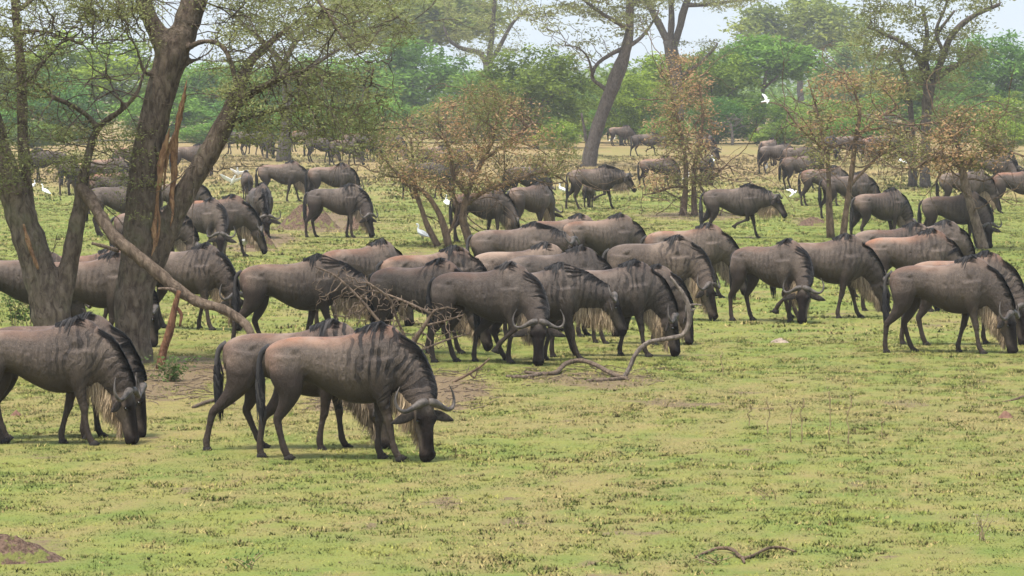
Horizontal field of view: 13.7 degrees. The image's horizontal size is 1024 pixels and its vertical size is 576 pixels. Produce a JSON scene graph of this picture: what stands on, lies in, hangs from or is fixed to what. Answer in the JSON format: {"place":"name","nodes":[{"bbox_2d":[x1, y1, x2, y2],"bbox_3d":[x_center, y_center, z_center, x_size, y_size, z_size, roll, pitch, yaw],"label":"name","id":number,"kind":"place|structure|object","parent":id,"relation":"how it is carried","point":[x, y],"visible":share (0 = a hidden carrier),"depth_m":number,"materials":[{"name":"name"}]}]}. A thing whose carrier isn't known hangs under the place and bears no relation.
{"place":"outdoors","nodes":[
{"label":"outdoors","id":0,"kind":"place"},
{"bbox_2d":[0,101,1023,575],"bbox_3d":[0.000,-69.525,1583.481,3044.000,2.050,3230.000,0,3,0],"label":"ground","id":1,"kind":"structure","parent":0,"point":[810,467],"depth_m":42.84,"materials":[{"name":"plant"}]},
{"bbox_2d":[0,293,31,325],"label":"weed clump","id":2,"kind":"object","parent":1,"relation":"on","point":[21,318],"visible":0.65,"depth_m":66.26,"materials":[{"name":"green plant"}]},
{"bbox_2d":[0,534,65,564],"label":"dirt mound","id":3,"kind":"object","parent":1,"relation":"on","point":[15,549],"visible":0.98,"depth_m":33.31,"materials":[{"name":"soil"}]},
{"bbox_2d":[7,120,76,147],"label":"leafy shrub","id":4,"kind":"object","parent":1,"relation":"on","point":[14,133],"visible":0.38,"depth_m":261.25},
{"bbox_2d":[0,252,91,316],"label":"wildebeest","id":5,"kind":"object","parent":1,"relation":"on","point":[12,285],"visible":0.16,"depth_m":62.17},
{"bbox_2d":[0,69,110,142],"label":"leafy shrub","id":6,"kind":"object","parent":1,"relation":"on","point":[71,94],"visible":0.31,"depth_m":278.62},
{"bbox_2d":[0,315,141,445],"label":"wildebeest","id":7,"kind":"object","parent":1,"relation":"on","point":[79,358],"visible":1,"depth_m":44.17},
{"bbox_2d":[0,311,146,439],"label":"wildebeest","id":8,"kind":"object","parent":1,"relation":"on","point":[122,338],"visible":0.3,"depth_m":45.01},
{"bbox_2d":[1,27,153,140],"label":"leafy tree","id":9,"kind":"object","parent":1,"relation":"on","point":[79,65],"visible":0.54,"depth_m":298.22,"materials":[{"name":"plant"}]},
{"bbox_2d":[29,251,158,346],"bbox_3d":[-5.989,0.175,61.067,1.869,1.425,0.720,0,3,0],"label":"wildebeest","id":10,"kind":"object","parent":1,"relation":"on","point":[96,282],"visible":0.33,"depth_m":60.87},
{"bbox_2d":[0,0,193,325],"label":"acacia tree","id":11,"kind":"object","parent":1,"relation":"on","point":[49,286],"visible":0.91,"depth_m":56.83,"materials":[{"name":"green plant"}]},
{"bbox_2d":[76,183,254,333],"bbox_3d":[-4.630,-0.108,56.292,2.643,2.530,0.667,1,3,18],"label":"dead limb","id":12,"kind":"object","parent":11,"relation":"attached to","point":[136,255],"visible":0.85,"depth_m":56.31,"materials":[{"name":"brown wood"}]},
{"bbox_2d":[86,183,127,235],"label":"wildebeest","id":13,"kind":"object","parent":1,"relation":"on","point":[109,199],"visible":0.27,"depth_m":106.74},
{"bbox_2d":[88,169,128,213],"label":"wildebeest","id":14,"kind":"object","parent":1,"relation":"on","point":[102,182],"visible":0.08,"depth_m":124.78},
{"bbox_2d":[109,205,199,251],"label":"wildebeest","id":15,"kind":"object","parent":1,"relation":"on","point":[186,234],"visible":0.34,"depth_m":86.02},
{"bbox_2d":[99,92,219,140],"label":"leafy shrub","id":16,"kind":"object","parent":1,"relation":"on","point":[134,109],"visible":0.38,"depth_m":288.58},
{"bbox_2d":[156,290,182,369],"bbox_3d":[-4.506,0.553,56.086,0.368,1.051,0.124,0,3,0],"label":"split stake","id":17,"kind":"object","parent":1,"relation":"on","point":[168,334],"visible":0.91,"depth_m":56.05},
{"bbox_2d":[141,351,200,381],"bbox_3d":[-4.294,0.998,53.863,0.766,0.406,0.450,0,3,0],"label":"weed clump","id":18,"kind":"object","parent":1,"relation":"on","point":[171,375],"visible":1,"depth_m":53.86,"materials":[{"name":"green plant"}]},
{"bbox_2d":[169,143,212,175],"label":"wildebeest","id":19,"kind":"object","parent":1,"relation":"on","point":[187,153],"visible":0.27,"depth_m":179.34},
{"bbox_2d":[155,242,243,330],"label":"wildebeest","id":20,"kind":"object","parent":1,"relation":"on","point":[205,270],"visible":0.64,"depth_m":65.19},
{"bbox_2d":[178,123,235,143],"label":"leafy shrub","id":21,"kind":"object","parent":1,"relation":"on","point":[189,133],"visible":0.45,"depth_m":267.21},
{"bbox_2d":[186,197,236,253],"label":"wildebeest","id":22,"kind":"object","parent":1,"relation":"on","point":[209,217],"visible":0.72,"depth_m":92.08},
{"bbox_2d":[172,59,278,127],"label":"leafy tree","id":23,"kind":"object","parent":1,"relation":"on","point":[192,79],"visible":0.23,"depth_m":317.94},
{"bbox_2d":[194,194,267,256],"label":"wildebeest","id":24,"kind":"object","parent":1,"relation":"on","point":[245,221],"visible":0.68,"depth_m":93.52},
{"bbox_2d":[12,0,471,363],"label":"acacia tree","id":25,"kind":"object","parent":1,"relation":"on","point":[152,229],"visible":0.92,"depth_m":57.28,"materials":[{"name":"green plant"}]},
{"bbox_2d":[196,92,310,141],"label":"leafy shrub","id":26,"kind":"object","parent":1,"relation":"on","point":[216,113],"visible":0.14,"depth_m":287.10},
{"bbox_2d":[246,182,280,237],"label":"wildebeest","id":27,"kind":"object","parent":1,"relation":"on","point":[259,198],"visible":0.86,"depth_m":104.67},
{"bbox_2d":[255,160,312,201],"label":"wildebeest","id":28,"kind":"object","parent":1,"relation":"on","point":[289,173],"visible":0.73,"depth_m":138.91},
{"bbox_2d":[202,318,393,450],"bbox_3d":[-2.184,1.006,43.675,1.976,1.403,0.725,0,3,0],"label":"wildebeest","id":29,"kind":"object","parent":1,"relation":"on","point":[240,354],"visible":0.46,"depth_m":43.55},
{"bbox_2d":[209,0,386,161],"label":"acacia tree","id":30,"kind":"object","parent":1,"relation":"on","point":[288,158],"visible":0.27,"depth_m":214.35,"materials":[{"name":"green plant"}]},
{"bbox_2d":[231,253,377,338],"bbox_3d":[-2.899,0.211,60.450,2.189,1.420,0.710,0,3,-3],"label":"wildebeest","id":31,"kind":"object","parent":1,"relation":"on","point":[293,285],"visible":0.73,"depth_m":60.28},
{"bbox_2d":[276,204,340,228],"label":"dirt mound","id":32,"kind":"object","parent":1,"relation":"on","point":[294,219],"visible":0.68,"depth_m":112.61,"materials":[{"name":"soil"}]},
{"bbox_2d":[303,136,340,162],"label":"wildebeest","id":33,"kind":"object","parent":1,"relation":"on","point":[336,155],"visible":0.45,"depth_m":211.48},
{"bbox_2d":[250,52,411,128],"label":"leafy tree","id":34,"kind":"object","parent":1,"relation":"on","point":[381,82],"visible":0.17,"depth_m":327.87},
{"bbox_2d":[304,162,363,203],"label":"wildebeest","id":35,"kind":"object","parent":1,"relation":"on","point":[318,175],"visible":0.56,"depth_m":135.11},
{"bbox_2d":[303,183,377,237],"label":"wildebeest","id":36,"kind":"object","parent":1,"relation":"on","point":[349,200],"visible":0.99,"depth_m":105.60},
{"bbox_2d":[327,138,364,165],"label":"wildebeest","id":37,"kind":"object","parent":1,"relation":"on","point":[362,159],"visible":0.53,"depth_m":204.21},
{"bbox_2d":[255,321,455,462],"bbox_3d":[-1.579,1.045,42.507,2.026,1.432,0.681,0,3,5],"label":"wildebeest","id":38,"kind":"object","parent":1,"relation":"on","point":[386,370],"visible":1,"depth_m":42.41},
{"bbox_2d":[314,238,414,325],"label":"wildebeest","id":39,"kind":"object","parent":1,"relation":"on","point":[366,259],"visible":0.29,"depth_m":65.69},
{"bbox_2d":[350,97,424,137],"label":"leafy shrub","id":40,"kind":"object","parent":1,"relation":"on","point":[408,111],"visible":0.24,"depth_m":288.63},
{"bbox_2d":[313,266,470,355],"bbox_3d":[-1.575,0.439,55.559,2.088,1.450,1.275,0,3,0],"label":"dead thornbush","id":41,"kind":"object","parent":1,"relation":"on","point":[416,336],"visible":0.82,"depth_m":55.57,"materials":[{"name":"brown wood"}]},
{"bbox_2d":[301,0,517,103],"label":"umbrella acacia","id":42,"kind":"object","parent":1,"relation":"on","point":[433,12],"visible":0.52,"depth_m":443.69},
{"bbox_2d":[145,364,676,412],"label":"twig litter","id":43,"kind":"object","parent":1,"relation":"on","point":[211,367],"visible":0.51,"depth_m":53.50,"materials":[{"name":"brown wood"}]},
{"bbox_2d":[356,34,477,133],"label":"leafy tree","id":44,"kind":"object","parent":1,"relation":"on","point":[438,74],"visible":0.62,"depth_m":343.00,"materials":[{"name":"plant"}]},
{"bbox_2d":[366,257,492,353],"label":"wildebeest","id":45,"kind":"object","parent":1,"relation":"on","point":[409,284],"visible":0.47,"depth_m":59.39},
{"bbox_2d":[402,159,456,198],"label":"wildebeest","id":46,"kind":"object","parent":1,"relation":"on","point":[443,168],"visible":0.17,"depth_m":142.29},
{"bbox_2d":[375,244,499,335],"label":"wildebeest","id":47,"kind":"object","parent":1,"relation":"on","point":[463,259],"visible":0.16,"depth_m":63.60},
{"bbox_2d":[399,98,509,142],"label":"leafy shrub","id":48,"kind":"object","parent":1,"relation":"on","point":[448,116],"visible":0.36,"depth_m":286.57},
{"bbox_2d":[432,0,534,139],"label":"acacia tree","id":49,"kind":"object","parent":1,"relation":"on","point":[491,45],"visible":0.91,"depth_m":304.92,"materials":[{"name":"green plant"}]},
{"bbox_2d":[340,71,628,246],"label":"thorn bush","id":50,"kind":"object","parent":1,"relation":"on","point":[451,157],"visible":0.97,"depth_m":99.50,"materials":[{"name":"brown plant"}]},
{"bbox_2d":[449,189,519,242],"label":"wildebeest","id":51,"kind":"object","parent":1,"relation":"on","point":[500,215],"visible":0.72,"depth_m":102.44},
{"bbox_2d":[434,67,540,140],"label":"leafy tree","id":52,"kind":"object","parent":1,"relation":"on","point":[460,84],"visible":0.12,"depth_m":299.22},
{"bbox_2d":[426,261,565,365],"bbox_3d":[-0.232,0.350,57.288,2.057,1.431,0.593,1,3,22],"label":"wildebeest","id":53,"kind":"object","parent":1,"relation":"on","point":[512,294],"visible":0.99,"depth_m":57.12},
{"bbox_2d":[466,221,579,255],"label":"wildebeest","id":54,"kind":"object","parent":1,"relation":"on","point":[526,236],"visible":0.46,"depth_m":74.80},
{"bbox_2d":[502,163,555,193],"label":"wildebeest","id":55,"kind":"object","parent":1,"relation":"on","point":[525,183],"visible":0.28,"depth_m":134.51},
{"bbox_2d":[39,47,1023,117],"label":"woodland","id":56,"kind":"object","parent":1,"relation":"on","point":[777,91],"visible":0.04,"depth_m":524.16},
{"bbox_2d":[475,241,589,330],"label":"wildebeest","id":57,"kind":"object","parent":1,"relation":"on","point":[490,261],"visible":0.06,"depth_m":64.51},
{"bbox_2d":[506,181,563,222],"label":"wildebeest","id":58,"kind":"object","parent":1,"relation":"on","point":[540,203],"visible":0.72,"depth_m":107.67},
{"bbox_2d":[468,42,605,147],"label":"leafy tree","id":59,"kind":"object","parent":1,"relation":"on","point":[533,80],"visible":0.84,"depth_m":260.92,"materials":[{"name":"plant"}]},
{"bbox_2d":[471,261,626,361],"bbox_3d":[0.501,0.337,57.979,2.156,1.398,0.726,0,3,-7],"label":"wildebeest","id":60,"kind":"object","parent":1,"relation":"on","point":[579,294],"visible":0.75,"depth_m":57.90},
{"bbox_2d":[529,118,583,149],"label":"leafy shrub","id":61,"kind":"object","parent":1,"relation":"on","point":[567,130],"visible":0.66,"depth_m":254.57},
{"bbox_2d":[503,244,618,336],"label":"wildebeest","id":62,"kind":"object","parent":1,"relation":"on","point":[580,256],"visible":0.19,"depth_m":63.30},
{"bbox_2d":[520,213,606,260],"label":"wildebeest","id":63,"kind":"object","parent":1,"relation":"on","point":[558,225],"visible":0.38,"depth_m":80.39},
{"bbox_2d":[506,358,627,381],"bbox_3d":[0.550,1.061,55.015,1.434,0.141,2.628,-1,3,-13],"label":"fallen branch","id":64,"kind":"object","parent":1,"relation":"on","point":[560,368],"visible":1,"depth_m":54.95,"materials":[{"name":"brown wood"}]},
{"bbox_2d":[503,0,676,166],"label":"acacia tree","id":65,"kind":"object","parent":1,"relation":"on","point":[626,16],"visible":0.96,"depth_m":201.21,"materials":[{"name":"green plant"}]},
{"bbox_2d":[565,164,636,208],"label":"wildebeest","id":66,"kind":"object","parent":1,"relation":"on","point":[604,173],"visible":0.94,"depth_m":130.34},
{"bbox_2d":[563,212,646,253],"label":"wildebeest","id":67,"kind":"object","parent":1,"relation":"on","point":[609,232],"visible":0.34,"depth_m":80.31},
{"bbox_2d":[549,258,680,356],"bbox_3d":[1.407,0.291,58.887,1.860,1.399,0.688,0,3,-4],"label":"wildebeest","id":68,"kind":"object","parent":1,"relation":"on","point":[643,290],"visible":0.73,"depth_m":58.79},
{"bbox_2d":[581,73,661,144],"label":"leafy tree","id":69,"kind":"object","parent":1,"relation":"on","point":[626,106],"visible":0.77,"depth_m":274.09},
{"bbox_2d":[607,125,635,145],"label":"wildebeest","id":70,"kind":"object","parent":1,"relation":"on","point":[626,131],"visible":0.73,"depth_m":271.67},
{"bbox_2d":[592,263,693,344],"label":"wildebeest","id":71,"kind":"object","parent":1,"relation":"on","point":[666,273],"visible":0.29,"depth_m":61.53},
{"bbox_2d":[586,51,699,121],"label":"leafy tree","id":72,"kind":"object","parent":1,"relation":"on","point":[648,65],"visible":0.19,"depth_m":308.64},
{"bbox_2d":[630,132,666,155],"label":"wildebeest","id":73,"kind":"object","parent":1,"relation":"on","point":[637,139],"visible":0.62,"depth_m":231.31},
{"bbox_2d":[637,156,680,187],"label":"wildebeest","id":74,"kind":"object","parent":1,"relation":"on","point":[649,166],"visible":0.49,"depth_m":158.29},
{"bbox_2d":[602,234,720,320],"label":"wildebeest","id":75,"kind":"object","parent":1,"relation":"on","point":[686,260],"visible":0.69,"depth_m":67.86},
{"bbox_2d":[623,276,701,375],"bbox_3d":[1.898,0.528,54.385,1.045,1.368,0.070,0,3,0],"label":"dead branch","id":76,"kind":"object","parent":1,"relation":"on","point":[641,347],"visible":0.98,"depth_m":54.37,"materials":[{"name":"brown wood"}]},
{"bbox_2d":[640,222,746,297],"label":"wildebeest","id":77,"kind":"object","parent":1,"relation":"on","point":[717,244],"visible":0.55,"depth_m":74.86},
{"bbox_2d":[625,0,765,122],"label":"acacia tree","id":78,"kind":"object","parent":1,"relation":"on","point":[673,38],"visible":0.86,"depth_m":276.38,"materials":[{"name":"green plant"}]},
{"bbox_2d":[613,6,804,216],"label":"thorn bush","id":79,"kind":"object","parent":1,"relation":"on","point":[684,153],"visible":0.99,"depth_m":123.81,"materials":[{"name":"brown plant"}]},
{"bbox_2d":[657,47,764,128],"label":"leafy tree","id":80,"kind":"object","parent":1,"relation":"on","point":[721,87],"visible":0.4,"depth_m":298.43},
{"bbox_2d":[684,95,750,143],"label":"leafy shrub","id":81,"kind":"object","parent":1,"relation":"on","point":[732,110],"visible":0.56,"depth_m":282.23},
{"bbox_2d":[699,183,787,237],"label":"wildebeest","id":82,"kind":"object","parent":1,"relation":"on","point":[748,200],"visible":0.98,"depth_m":104.87},
{"bbox_2d":[695,546,796,563],"bbox_3d":[1.794,2.098,33.790,0.607,0.052,0.985,2,3,30],"label":"fallen branch","id":83,"kind":"object","parent":1,"relation":"on","point":[738,555],"visible":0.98,"depth_m":33.94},
{"bbox_2d":[710,90,808,143],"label":"leafy shrub","id":84,"kind":"object","parent":1,"relation":"on","point":[776,112],"visible":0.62,"depth_m":283.74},
{"bbox_2d":[701,32,835,125],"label":"umbrella acacia","id":85,"kind":"object","parent":1,"relation":"on","point":[769,57],"visible":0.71,"depth_m":328.12,"materials":[{"name":"plant"}]},
{"bbox_2d":[728,238,825,323],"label":"wildebeest","id":86,"kind":"object","parent":1,"relation":"on","point":[786,265],"visible":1,"depth_m":67.29},
{"bbox_2d":[757,142,797,173],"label":"wildebeest","id":87,"kind":"object","parent":1,"relation":"on","point":[773,152],"visible":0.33,"depth_m":183.79},
{"bbox_2d":[743,118,817,145],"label":"leafy shrub","id":88,"kind":"object","parent":1,"relation":"on","point":[763,136],"visible":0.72,"depth_m":267.30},
{"bbox_2d":[716,0,876,120],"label":"umbrella acacia","id":89,"kind":"object","parent":1,"relation":"on","point":[826,16],"visible":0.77,"depth_m":476.78,"materials":[{"name":"plant"}]},
{"bbox_2d":[778,153,823,189],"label":"wildebeest","id":90,"kind":"object","parent":1,"relation":"on","point":[789,169],"visible":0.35,"depth_m":154.86},
{"bbox_2d":[771,98,874,141],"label":"leafy shrub","id":91,"kind":"object","parent":1,"relation":"on","point":[803,107],"visible":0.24,"depth_m":290.59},
{"bbox_2d":[798,165,851,205],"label":"wildebeest","id":92,"kind":"object","parent":1,"relation":"on","point":[838,172],"visible":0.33,"depth_m":133.89},
{"bbox_2d":[770,233,890,317],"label":"wildebeest","id":93,"kind":"object","parent":1,"relation":"on","point":[852,263],"visible":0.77,"depth_m":68.45},
{"bbox_2d":[818,171,880,218],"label":"wildebeest","id":94,"kind":"object","parent":1,"relation":"on","point":[864,183],"visible":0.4,"depth_m":120.76},
{"bbox_2d":[816,117,882,148],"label":"leafy shrub","id":95,"kind":"object","parent":1,"relation":"on","point":[846,125],"visible":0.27,"depth_m":257.16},
{"bbox_2d":[806,39,910,111],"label":"leafy tree","id":96,"kind":"object","parent":1,"relation":"on","point":[839,60],"visible":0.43,"depth_m":427.89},
{"bbox_2d":[751,34,999,237],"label":"thorn bush","id":97,"kind":"object","parent":1,"relation":"on","point":[823,145],"visible":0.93,"depth_m":105.29,"materials":[{"name":"brown plant"}]},
{"bbox_2d":[839,93,920,138],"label":"leafy shrub","id":98,"kind":"object","parent":1,"relation":"on","point":[901,102],"visible":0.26,"depth_m":298.69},
{"bbox_2d":[849,187,916,234],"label":"wildebeest","id":99,"kind":"object","parent":1,"relation":"on","point":[891,207],"visible":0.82,"depth_m":101.29},
{"bbox_2d":[853,221,927,296],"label":"wildebeest","id":100,"kind":"object","parent":1,"relation":"on","point":[913,228],"visible":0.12,"depth_m":75.60},
{"bbox_2d":[862,45,923,186],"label":"acacia tree","id":101,"kind":"object","parent":1,"relation":"on","point":[910,118],"visible":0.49,"depth_m":159.94,"materials":[{"name":"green plant"}]},
{"bbox_2d":[859,227,963,311],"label":"wildebeest","id":102,"kind":"object","parent":1,"relation":"on","point":[931,244],"visible":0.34,"depth_m":70.49},
{"bbox_2d":[833,0,1015,187],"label":"acacia tree","id":103,"kind":"object","parent":1,"relation":"on","point":[926,54],"visible":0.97,"depth_m":158.07,"materials":[{"name":"green plant"}]},
{"bbox_2d":[888,219,975,269],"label":"wildebeest","id":104,"kind":"object","parent":1,"relation":"on","point":[957,235],"visible":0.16,"depth_m":76.91},
{"bbox_2d":[846,63,1023,249],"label":"thorn bush","id":105,"kind":"object","parent":1,"relation":"on","point":[962,163],"visible":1,"depth_m":97.55,"materials":[{"name":"brown plant"}]},
{"bbox_2d":[889,64,993,137],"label":"leafy tree","id":106,"kind":"object","parent":1,"relation":"on","point":[973,90],"visible":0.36,"depth_m":298.50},
{"bbox_2d":[882,254,1019,353],"bbox_3d":[6.117,0.242,59.567,1.910,1.437,0.736,1,3,14],"label":"wildebeest","id":107,"kind":"object","parent":1,"relation":"on","point":[973,287],"visible":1,"depth_m":59.37},
{"bbox_2d":[904,93,1000,141],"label":"leafy shrub","id":108,"kind":"object","parent":1,"relation":"on","point":[958,99],"visible":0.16,"depth_m":291.10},
{"bbox_2d":[917,190,1001,247],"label":"wildebeest","id":109,"kind":"object","parent":1,"relation":"on","point":[953,208],"visible":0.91,"depth_m":98.51},
{"bbox_2d":[899,250,1023,344],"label":"wildebeest","id":110,"kind":"object","parent":1,"relation":"on","point":[1011,275],"visible":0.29,"depth_m":61.44},
{"bbox_2d":[935,169,1001,211],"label":"wildebeest","id":111,"kind":"object","parent":1,"relation":"on","point":[989,191],"visible":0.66,"depth_m":125.91},
{"bbox_2d":[930,28,1023,119],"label":"leafy tree","id":112,"kind":"object","parent":1,"relation":"on","point":[998,73],"visible":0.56,"depth_m":317.45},
{"bbox_2d":[968,155,1017,174],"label":"wildebeest","id":113,"kind":"object","parent":1,"relation":"on","point":[1011,166],"visible":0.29,"depth_m":154.95},
{"bbox_2d":[968,120,1023,149],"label":"leafy shrub","id":114,"kind":"object","parent":1,"relation":"on","point":[1019,133],"visible":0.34,"depth_m":249.29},
{"bbox_2d":[977,90,1023,141],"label":"leafy shrub","id":115,"kind":"object","parent":1,"relation":"on","point":[1008,117],"visible":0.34,"depth_m":284.15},
{"bbox_2d":[991,169,1023,213],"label":"wildebeest","id":116,"kind":"object","parent":1,"relation":"on","point":[1001,185],"visible":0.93,"depth_m":125.86},
{"bbox_2d":[0,0,1023,69],"label":"sky","id":117,"kind":"structure","parent":0,"point":[699,23],"materials":[{"name":"white"}]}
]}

